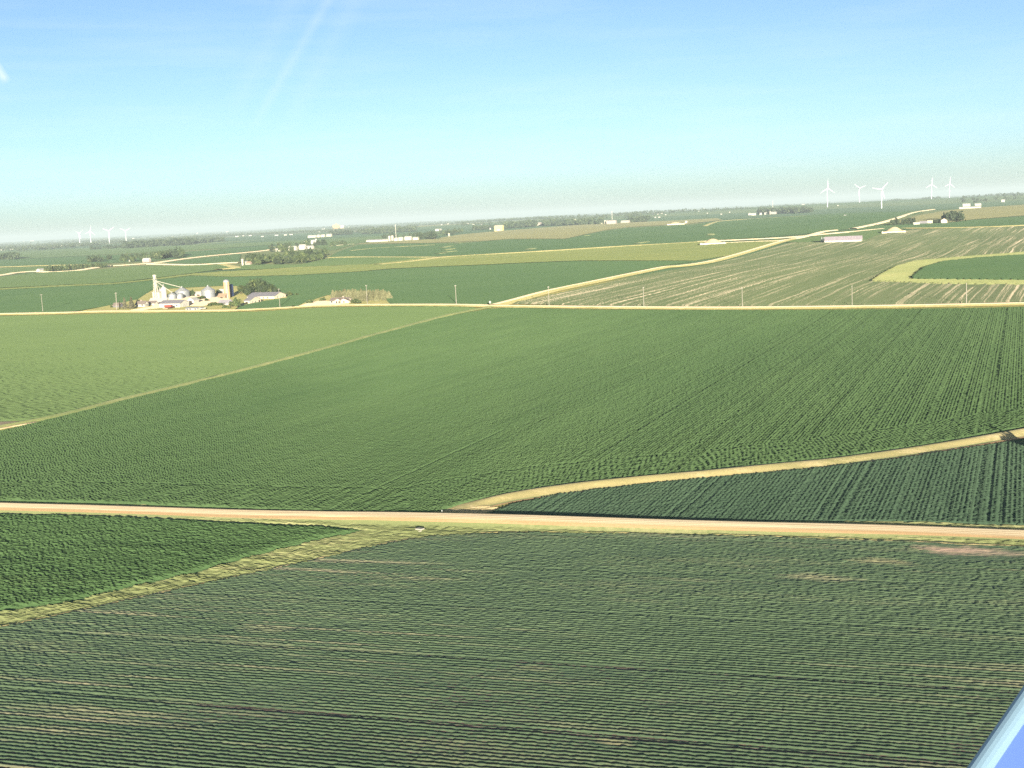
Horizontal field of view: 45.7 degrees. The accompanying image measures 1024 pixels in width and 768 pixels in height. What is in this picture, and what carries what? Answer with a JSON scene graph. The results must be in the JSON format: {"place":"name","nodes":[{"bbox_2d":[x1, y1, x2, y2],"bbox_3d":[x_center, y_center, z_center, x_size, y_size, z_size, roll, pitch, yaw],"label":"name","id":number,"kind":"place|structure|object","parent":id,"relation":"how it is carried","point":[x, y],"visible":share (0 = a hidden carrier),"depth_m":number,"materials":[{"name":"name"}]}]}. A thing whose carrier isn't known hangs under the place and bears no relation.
{"place":"outdoors","nodes":[
{"label":"outdoors","id":0,"kind":"place"},
{"bbox_2d":[0,421,35,428],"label":"bare ground","id":1,"kind":"structure","parent":0,"point":[1,423],"depth_m":344.88,"materials":[{"name":"soil"}]},
{"bbox_2d":[0,265,89,273],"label":"bean field","id":2,"kind":"structure","parent":0,"point":[11,270],"depth_m":2091.39,"materials":[{"name":"plant"}]},
{"bbox_2d":[0,264,228,287],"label":"bean field","id":3,"kind":"structure","parent":0,"point":[121,274],"depth_m":1558.61,"materials":[{"name":"plant"}]},
{"bbox_2d":[0,245,275,266],"bbox_3d":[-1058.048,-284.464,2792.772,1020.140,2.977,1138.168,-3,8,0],"label":"bean field","id":4,"kind":"structure","parent":0,"point":[56,261],"depth_m":2700.53,"materials":[{"name":"plant"}]},
{"bbox_2d":[172,250,179,257],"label":"leafy tree","id":5,"kind":"object","parent":4,"relation":"on","point":[175,254],"visible":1,"depth_m":2334.22,"materials":[{"name":"green plant"}]},
{"bbox_2d":[157,254,241,263],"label":"bean field","id":6,"kind":"structure","parent":0,"point":[227,258],"depth_m":2046.55,"materials":[{"name":"plant"}]},
{"bbox_2d":[0,232,443,259],"bbox_3d":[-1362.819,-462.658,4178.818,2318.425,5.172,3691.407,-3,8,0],"label":"bean field","id":7,"kind":"structure","parent":0,"point":[42,253],"depth_m":3814.21,"materials":[{"name":"plant"}]},
{"bbox_2d":[0,252,19,259],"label":"woodland","id":8,"kind":"object","parent":7,"relation":"on","point":[10,255],"visible":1,"depth_m":3286.69,"materials":[{"name":"green plant"}]},
{"bbox_2d":[122,237,193,247],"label":"woodland","id":9,"kind":"object","parent":7,"relation":"on","point":[159,242],"visible":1,"depth_m":4536.75,"materials":[{"name":"green plant"}]},
{"bbox_2d":[300,301,344,305],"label":"driveway","id":10,"kind":"structure","parent":0,"point":[321,303],"depth_m":809.50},
{"bbox_2d":[232,257,431,269],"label":"bean field","id":11,"kind":"structure","parent":0,"point":[346,261],"depth_m":1606.04,"materials":[{"name":"plant"}]},
{"bbox_2d":[299,295,389,305],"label":"house lawn","id":12,"kind":"structure","parent":0,"point":[327,297],"depth_m":805.91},
{"bbox_2d":[329,296,352,302],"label":"ranch house","id":13,"kind":"structure","parent":12,"relation":"on","point":[342,299],"depth_m":805.96,"materials":[{"name":"beige"}]},
{"bbox_2d":[0,261,691,312],"bbox_3d":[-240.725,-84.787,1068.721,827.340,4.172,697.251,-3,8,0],"label":"corn field","id":14,"kind":"structure","parent":0,"point":[482,284],"depth_m":1034.49,"materials":[{"name":"plant"}]},
{"bbox_2d":[0,239,783,289],"bbox_3d":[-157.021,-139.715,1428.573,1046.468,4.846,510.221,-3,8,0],"label":"hay field","id":15,"kind":"structure","parent":0,"point":[691,251],"depth_m":1410.00,"materials":[{"name":"plant"}]},
{"bbox_2d":[700,239,725,244],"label":"feed pile","id":16,"kind":"object","parent":15,"relation":"on","point":[712,241],"visible":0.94,"depth_m":1561.82,"materials":[{"name":"beige"}]},
{"bbox_2d":[359,239,440,243],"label":"hay field","id":17,"kind":"structure","parent":0,"point":[424,241],"depth_m":2767.81,"materials":[{"name":"plant"}]},
{"bbox_2d":[0,502,1023,540],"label":"gravel road","id":18,"kind":"structure","parent":0,"point":[604,524],"depth_m":204.35,"materials":[{"name":"gravel"}]},
{"bbox_2d":[0,192,1023,528],"bbox_3d":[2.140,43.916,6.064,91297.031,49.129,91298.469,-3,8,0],"label":"ground","id":19,"kind":"structure","parent":0,"point":[902,204],"depth_m":4715.48,"materials":[{"name":"plant"}]},
{"bbox_2d":[4,264,86,266],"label":"farm lane","id":20,"kind":"structure","parent":19,"relation":"on","point":[35,265],"depth_m":2314.78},
{"bbox_2d":[89,244,121,249],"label":"woodland","id":21,"kind":"object","parent":19,"relation":"on","point":[105,246],"visible":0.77,"depth_m":4575.80,"materials":[{"name":"green plant"}]},
{"bbox_2d":[0,249,274,275],"bbox_3d":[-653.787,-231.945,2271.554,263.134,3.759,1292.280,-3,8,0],"label":"farm lane","id":22,"kind":"structure","parent":19,"relation":"on","point":[126,264],"depth_m":2035.30,"materials":[{"name":"gravel"}]},
{"bbox_2d":[153,251,163,258],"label":"leafy tree","id":23,"kind":"object","parent":19,"relation":"on","point":[157,255],"visible":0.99,"depth_m":2317.22,"materials":[{"name":"green plant"}]},
{"bbox_2d":[0,513,359,610],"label":"corn crop","id":24,"kind":"object","parent":19,"relation":"on","point":[45,560],"visible":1,"depth_m":200.96,"materials":[{"name":"green plant"}]},
{"bbox_2d":[83,286,286,310],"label":"farmyard","id":25,"kind":"structure","parent":19,"relation":"on","point":[242,296],"depth_m":889.71,"materials":[{"name":"gravel"}]},
{"bbox_2d":[122,298,127,308],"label":"spruce tree","id":26,"kind":"object","parent":25,"relation":"on","point":[124,304],"visible":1,"depth_m":853.50,"materials":[{"name":"green plant"}]},
{"bbox_2d":[129,297,134,308],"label":"spruce tree","id":27,"kind":"object","parent":25,"relation":"on","point":[131,304],"visible":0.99,"depth_m":850.12,"materials":[{"name":"green plant"}]},
{"bbox_2d":[135,300,148,306],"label":"farmhouse","id":28,"kind":"object","parent":25,"relation":"on","point":[141,303],"visible":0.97,"depth_m":864.87,"materials":[{"name":"white"}]},
{"bbox_2d":[148,301,158,304],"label":"garage","id":29,"kind":"structure","parent":25,"relation":"on","point":[153,302],"depth_m":877.97,"materials":[{"name":"white"}]},
{"bbox_2d":[149,298,169,302],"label":"dump shed","id":30,"kind":"structure","parent":25,"relation":"on","point":[159,300],"depth_m":899.79,"materials":[{"name":"white"}]},
{"bbox_2d":[161,284,166,297],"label":"hopper bin","id":31,"kind":"object","parent":25,"relation":"on","point":[163,292],"visible":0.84,"depth_m":940.50,"materials":[{"name":"white"}]},
{"bbox_2d":[153,275,181,297],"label":"grain elevator","id":32,"kind":"object","parent":25,"relation":"on","point":[155,285],"visible":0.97,"depth_m":941.95,"materials":[{"name":"white"}]},
{"bbox_2d":[168,291,176,298],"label":"grain bin","id":33,"kind":"object","parent":25,"relation":"on","point":[172,295],"visible":0.86,"depth_m":933.38,"materials":[{"name":"metal"}]},
{"bbox_2d":[159,300,188,307],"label":"machine shed","id":34,"kind":"structure","parent":25,"relation":"on","point":[179,303],"depth_m":846.23,"materials":[{"name":"white"}]},
{"bbox_2d":[133,296,228,309],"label":"gravel yard","id":35,"kind":"structure","parent":25,"relation":"on","point":[201,302],"depth_m":886.47,"materials":[{"name":"gravel"}]},
{"bbox_2d":[175,286,189,296],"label":"grain bin","id":36,"kind":"object","parent":25,"relation":"on","point":[184,292],"visible":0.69,"depth_m":952.45,"materials":[{"name":"metal"}]},
{"bbox_2d":[185,307,200,309],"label":"mobile home","id":37,"kind":"object","parent":25,"relation":"on","point":[192,308],"visible":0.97,"depth_m":805.99,"materials":[{"name":"white"}]},
{"bbox_2d":[187,297,199,302],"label":"barn","id":38,"kind":"structure","parent":25,"relation":"on","point":[193,300],"depth_m":881.39,"materials":[{"name":"white"}]},
{"bbox_2d":[201,285,215,297],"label":"grain bin","id":39,"kind":"object","parent":25,"relation":"on","point":[207,291],"visible":0.93,"depth_m":931.90,"materials":[{"name":"metal"}]},
{"bbox_2d":[217,293,226,297],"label":"board shed","id":40,"kind":"structure","parent":25,"relation":"on","point":[222,295],"depth_m":921.61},
{"bbox_2d":[218,300,232,304],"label":"shed","id":41,"kind":"structure","parent":25,"relation":"on","point":[225,302],"depth_m":848.07,"materials":[{"name":"white"}]},
{"bbox_2d":[223,279,229,297],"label":"silo","id":42,"kind":"object","parent":25,"relation":"on","point":[226,287],"visible":0.94,"depth_m":922.21,"materials":[{"name":"beige concrete"}]},
{"bbox_2d":[229,284,233,296],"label":"silo","id":43,"kind":"object","parent":25,"relation":"on","point":[231,290],"visible":0.83,"depth_m":939.25,"materials":[{"name":"blue metal"}]},
{"bbox_2d":[232,297,241,306],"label":"leafy tree","id":44,"kind":"object","parent":25,"relation":"on","point":[236,302],"visible":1,"depth_m":813.06,"materials":[{"name":"green plant"}]},
{"bbox_2d":[237,285,244,292],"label":"leafy tree","id":45,"kind":"object","parent":25,"relation":"on","point":[240,288],"visible":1,"depth_m":965.41,"materials":[{"name":"green plant"}]},
{"bbox_2d":[243,288,253,295],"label":"leafy tree","id":46,"kind":"object","parent":25,"relation":"on","point":[247,292],"visible":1,"depth_m":939.39,"materials":[{"name":"green plant"}]},
{"bbox_2d":[244,281,255,291],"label":"leafy tree","id":47,"kind":"object","parent":25,"relation":"on","point":[249,285],"visible":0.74,"depth_m":960.16,"materials":[{"name":"green plant"}]},
{"bbox_2d":[244,296,260,303],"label":"barn wing","id":48,"kind":"structure","parent":25,"relation":"on","point":[250,299],"depth_m":855.53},
{"bbox_2d":[249,278,259,289],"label":"leafy tree","id":49,"kind":"object","parent":25,"relation":"on","point":[254,281],"visible":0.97,"depth_m":966.22,"materials":[{"name":"green plant"}]},
{"bbox_2d":[254,281,263,291],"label":"leafy tree","id":50,"kind":"object","parent":25,"relation":"on","point":[258,283],"visible":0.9,"depth_m":963.05,"materials":[{"name":"green plant"}]},
{"bbox_2d":[247,292,286,298],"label":"long barn","id":51,"kind":"structure","parent":25,"relation":"on","point":[268,295],"depth_m":900.59,"materials":[{"name":"beige"}]},
{"bbox_2d":[259,281,274,291],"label":"leafy tree","id":52,"kind":"object","parent":25,"relation":"on","point":[264,287],"visible":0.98,"depth_m":957.73,"materials":[{"name":"green plant"}]},
{"bbox_2d":[146,262,240,264],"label":"farm lane","id":53,"kind":"structure","parent":19,"relation":"on","point":[191,264],"depth_m":1857.28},
{"bbox_2d":[193,237,224,242],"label":"woodland","id":54,"kind":"object","parent":19,"relation":"on","point":[202,240],"visible":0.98,"depth_m":5038.96,"materials":[{"name":"green plant"}]},
{"bbox_2d":[215,263,239,269],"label":"farm lane","id":55,"kind":"structure","parent":19,"relation":"on","point":[231,266],"depth_m":1633.56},
{"bbox_2d":[0,306,475,421],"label":"bean crop","id":56,"kind":"object","parent":19,"relation":"on","point":[52,364],"visible":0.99,"depth_m":546.38,"materials":[{"name":"green plant"}]},
{"bbox_2d":[0,306,493,427],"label":"grass strip","id":57,"kind":"object","parent":19,"relation":"on","point":[165,388],"depth_m":430.95,"materials":[{"name":"plant"}]},
{"bbox_2d":[253,255,262,263],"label":"leafy tree","id":58,"kind":"object","parent":19,"relation":"on","point":[258,259],"visible":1,"depth_m":1679.15,"materials":[{"name":"green plant"}]},
{"bbox_2d":[263,254,269,261],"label":"leafy tree","id":59,"kind":"object","parent":19,"relation":"on","point":[266,258],"visible":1,"depth_m":1772.00,"materials":[{"name":"green plant"}]},
{"bbox_2d":[275,256,282,263],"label":"leafy tree","id":60,"kind":"object","parent":19,"relation":"on","point":[278,259],"visible":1,"depth_m":1661.34,"materials":[{"name":"green plant"}]},
{"bbox_2d":[283,256,290,263],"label":"leafy tree","id":61,"kind":"object","parent":19,"relation":"on","point":[287,259],"visible":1,"depth_m":1694.94,"materials":[{"name":"green plant"}]},
{"bbox_2d":[291,256,298,262],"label":"leafy tree","id":62,"kind":"object","parent":19,"relation":"on","point":[296,258],"visible":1,"depth_m":1674.50,"materials":[{"name":"green plant"}]},
{"bbox_2d":[298,244,306,249],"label":"barn","id":63,"kind":"structure","parent":19,"relation":"on","point":[302,246],"depth_m":2574.52,"materials":[{"name":"white"}]},
{"bbox_2d":[300,254,309,262],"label":"leafy tree","id":64,"kind":"object","parent":19,"relation":"on","point":[305,258],"visible":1,"depth_m":1671.26,"materials":[{"name":"green plant"}]},
{"bbox_2d":[316,250,323,259],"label":"leafy tree","id":65,"kind":"object","parent":19,"relation":"on","point":[319,255],"visible":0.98,"depth_m":1765.52,"materials":[{"name":"green plant"}]},
{"bbox_2d":[332,223,343,228],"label":"grain terminal","id":66,"kind":"object","parent":19,"relation":"on","point":[337,226],"visible":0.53,"depth_m":8001.63,"materials":[{"name":"beige concrete"}]},
{"bbox_2d":[328,229,352,234],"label":"woodland","id":67,"kind":"object","parent":19,"relation":"on","point":[337,232],"visible":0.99,"depth_m":5266.33,"materials":[{"name":"green plant"}]},
{"bbox_2d":[366,239,388,241],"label":"bunker shed","id":68,"kind":"structure","parent":19,"relation":"on","point":[375,240],"depth_m":3065.95,"materials":[{"name":"white"}]},
{"bbox_2d":[360,225,416,233],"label":"woodland","id":69,"kind":"object","parent":19,"relation":"on","point":[373,230],"visible":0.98,"depth_m":5124.35,"materials":[{"name":"green plant"}]},
{"bbox_2d":[328,256,453,257],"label":"farm lane","id":70,"kind":"structure","parent":19,"relation":"on","point":[366,256],"depth_m":1791.50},
{"bbox_2d":[472,224,495,229],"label":"woodland","id":71,"kind":"object","parent":19,"relation":"on","point":[475,227],"visible":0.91,"depth_m":4579.90,"materials":[{"name":"green plant"}]},
{"bbox_2d":[494,225,503,230],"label":"yellow shed","id":72,"kind":"structure","parent":19,"relation":"on","point":[498,227],"depth_m":3964.01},
{"bbox_2d":[0,532,1023,767],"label":"soybean crop","id":73,"kind":"object","parent":19,"relation":"on","point":[557,650],"visible":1,"depth_m":142.89,"materials":[{"name":"green plant"}]},
{"bbox_2d":[0,306,1023,511],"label":"corn crop","id":74,"kind":"object","parent":19,"relation":"on","point":[444,413],"visible":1,"depth_m":323.20,"materials":[{"name":"green plant"}]},
{"bbox_2d":[0,516,1023,626],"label":"grass","id":75,"kind":"structure","parent":19,"relation":"on","point":[368,535],"depth_m":191.20,"materials":[{"name":"plant"}]},
{"bbox_2d":[0,192,1023,251],"bbox_3d":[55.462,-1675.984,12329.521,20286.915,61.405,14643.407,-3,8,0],"label":"woodland","id":76,"kind":"object","parent":19,"relation":"on","point":[49,244],"visible":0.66,"depth_m":7978.83,"materials":[{"name":"green plant"}]},
{"bbox_2d":[0,501,1023,529],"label":"grass","id":77,"kind":"structure","parent":19,"relation":"on","point":[944,524],"depth_m":195.56,"materials":[{"name":"plant"}]},
{"bbox_2d":[501,220,537,228],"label":"woodland","id":78,"kind":"object","parent":19,"relation":"on","point":[514,224],"visible":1,"depth_m":4612.62,"materials":[{"name":"green plant"}]},
{"bbox_2d":[373,241,704,264],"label":"farm lane","id":79,"kind":"structure","parent":19,"relation":"on","point":[533,251],"depth_m":1648.97,"materials":[{"name":"gravel"}]},
{"bbox_2d":[607,220,616,223],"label":"building","id":80,"kind":"structure","parent":19,"relation":"on","point":[611,221],"depth_m":4204.43,"materials":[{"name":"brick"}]},
{"bbox_2d":[626,215,651,221],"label":"woodland","id":81,"kind":"object","parent":19,"relation":"on","point":[639,218],"visible":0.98,"depth_m":4382.75,"materials":[{"name":"green plant"}]},
{"bbox_2d":[704,216,792,225],"bbox_3d":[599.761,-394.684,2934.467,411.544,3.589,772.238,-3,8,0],"label":"farm lane","id":82,"kind":"structure","parent":19,"relation":"on","point":[728,220],"depth_m":3065.51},
{"bbox_2d":[487,438,1023,525],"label":"bean crop","id":83,"kind":"object","parent":19,"relation":"on","point":[979,485],"visible":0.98,"depth_m":217.20,"materials":[{"name":"green plant"}]},
{"bbox_2d":[726,230,836,242],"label":"farm lane","id":84,"kind":"structure","parent":19,"relation":"on","point":[819,232],"depth_m":1679.13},
{"bbox_2d":[756,206,813,213],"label":"woodland","id":85,"kind":"object","parent":19,"relation":"on","point":[794,209],"visible":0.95,"depth_m":4686.08,"materials":[{"name":"green plant"}]},
{"bbox_2d":[705,228,883,241],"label":"farm lane","id":86,"kind":"structure","parent":19,"relation":"on","point":[796,236],"depth_m":1680.82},
{"bbox_2d":[824,235,862,241],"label":"confinement barn","id":87,"kind":"structure","parent":19,"relation":"on","point":[844,239],"depth_m":1409.73,"materials":[{"name":"white"}]},
{"bbox_2d":[849,209,935,228],"bbox_3d":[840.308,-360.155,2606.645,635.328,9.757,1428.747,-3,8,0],"label":"farm lane","id":88,"kind":"structure","parent":19,"relation":"on","point":[888,220],"depth_m":2161.01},
{"bbox_2d":[872,252,1023,284],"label":"grass border","id":89,"kind":"object","parent":19,"relation":"on","point":[904,272],"depth_m":761.14,"materials":[{"name":"plant"}]},
{"bbox_2d":[947,213,954,221],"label":"leafy tree","id":90,"kind":"object","parent":19,"relation":"on","point":[952,217],"visible":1,"depth_m":1981.56,"materials":[{"name":"green plant"}]},
{"bbox_2d":[955,211,963,221],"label":"leafy tree","id":91,"kind":"object","parent":19,"relation":"on","point":[956,215],"visible":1,"depth_m":1980.28,"materials":[{"name":"green plant"}]},
{"bbox_2d":[906,225,1023,228],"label":"farm lane","id":92,"kind":"structure","parent":19,"relation":"on","point":[962,227],"depth_m":1697.86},
{"bbox_2d":[959,206,980,208],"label":"livestock barn","id":93,"kind":"structure","parent":19,"relation":"on","point":[969,207],"depth_m":3023.38,"materials":[{"name":"white"}]},
{"bbox_2d":[961,192,1022,203],"bbox_3d":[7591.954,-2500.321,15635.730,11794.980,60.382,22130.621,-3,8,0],"label":"woodland","id":94,"kind":"object","parent":19,"relation":"on","point":[977,199],"visible":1,"depth_m":5300.94,"materials":[{"name":"green plant"}]},
{"bbox_2d":[0,302,1023,314],"bbox_3d":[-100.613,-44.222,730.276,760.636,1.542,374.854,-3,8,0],"label":"gravel road","id":95,"kind":"structure","parent":0,"point":[710,307],"depth_m":652.02,"materials":[{"name":"gravel"}]},
{"bbox_2d":[0,0,1023,241],"label":"sky","id":96,"kind":"structure","parent":0,"point":[141,117],"materials":[{"name":"blue"}]},
{"bbox_2d":[437,218,720,242],"bbox_3d":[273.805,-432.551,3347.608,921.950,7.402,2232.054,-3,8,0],"label":"tan field","id":97,"kind":"structure","parent":0,"point":[562,232],"depth_m":3070.04,"materials":[{"name":"plant"}]},
{"bbox_2d":[541,217,603,225],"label":"woodland","id":98,"kind":"object","parent":97,"relation":"on","point":[583,221],"visible":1,"depth_m":4504.44,"materials":[{"name":"green plant"}]},
{"bbox_2d":[329,210,922,256],"bbox_3d":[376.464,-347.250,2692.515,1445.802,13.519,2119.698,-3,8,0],"label":"corn field","id":99,"kind":"structure","parent":0,"point":[764,227],"depth_m":2106.09,"materials":[{"name":"plant"}]},
{"bbox_2d":[489,238,795,304],"bbox_3d":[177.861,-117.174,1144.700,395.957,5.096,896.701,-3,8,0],"label":"gravel road","id":100,"kind":"structure","parent":0,"point":[521,298],"depth_m":952.81,"materials":[{"name":"gravel"}]},
{"bbox_2d":[442,428,1023,510],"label":"grass bank","id":101,"kind":"structure","parent":0,"point":[515,496],"depth_m":237.89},
{"bbox_2d":[435,506,497,512],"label":"grass","id":102,"kind":"structure","parent":101,"relation":"on","point":[481,509],"depth_m":217.83,"materials":[{"name":"plant"}]},
{"bbox_2d":[513,226,1023,305],"bbox_3d":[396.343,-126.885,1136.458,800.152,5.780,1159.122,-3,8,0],"label":"thin bean field","id":103,"kind":"structure","parent":0,"point":[813,273],"depth_m":809.79,"materials":[{"name":"plant"}]},
{"bbox_2d":[787,229,881,241],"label":"hay field","id":104,"kind":"structure","parent":0,"point":[867,234],"depth_m":1610.62,"materials":[{"name":"plant"}]},
{"bbox_2d":[882,227,905,233],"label":"feed pile","id":105,"kind":"object","parent":104,"relation":"on","point":[893,229],"visible":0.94,"depth_m":1638.11,"materials":[{"name":"beige"}]},
{"bbox_2d":[856,216,1023,230],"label":"bean field","id":106,"kind":"structure","parent":0,"point":[1002,221],"depth_m":1854.67,"materials":[{"name":"plant"}]},
{"bbox_2d":[957,214,965,220],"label":"leafy tree","id":107,"kind":"object","parent":106,"relation":"on","point":[961,217],"visible":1,"depth_m":1971.90,"materials":[{"name":"green plant"}]},
{"bbox_2d":[900,205,1023,222],"bbox_3d":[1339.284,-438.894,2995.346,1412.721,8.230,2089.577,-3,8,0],"label":"tan field","id":108,"kind":"structure","parent":0,"point":[993,212],"depth_m":2377.41,"materials":[{"name":"soil"}]},
{"bbox_2d":[912,254,1023,279],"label":"corn field","id":109,"kind":"structure","parent":0,"point":[1007,267],"depth_m":784.66,"materials":[{"name":"plant"}]},
{"bbox_2d":[967,686,1023,767],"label":"aircraft","id":110,"kind":"object","parent":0,"point":[1002,746],"visible":1,"depth_m":1.23,"materials":[{"name":"paint"}]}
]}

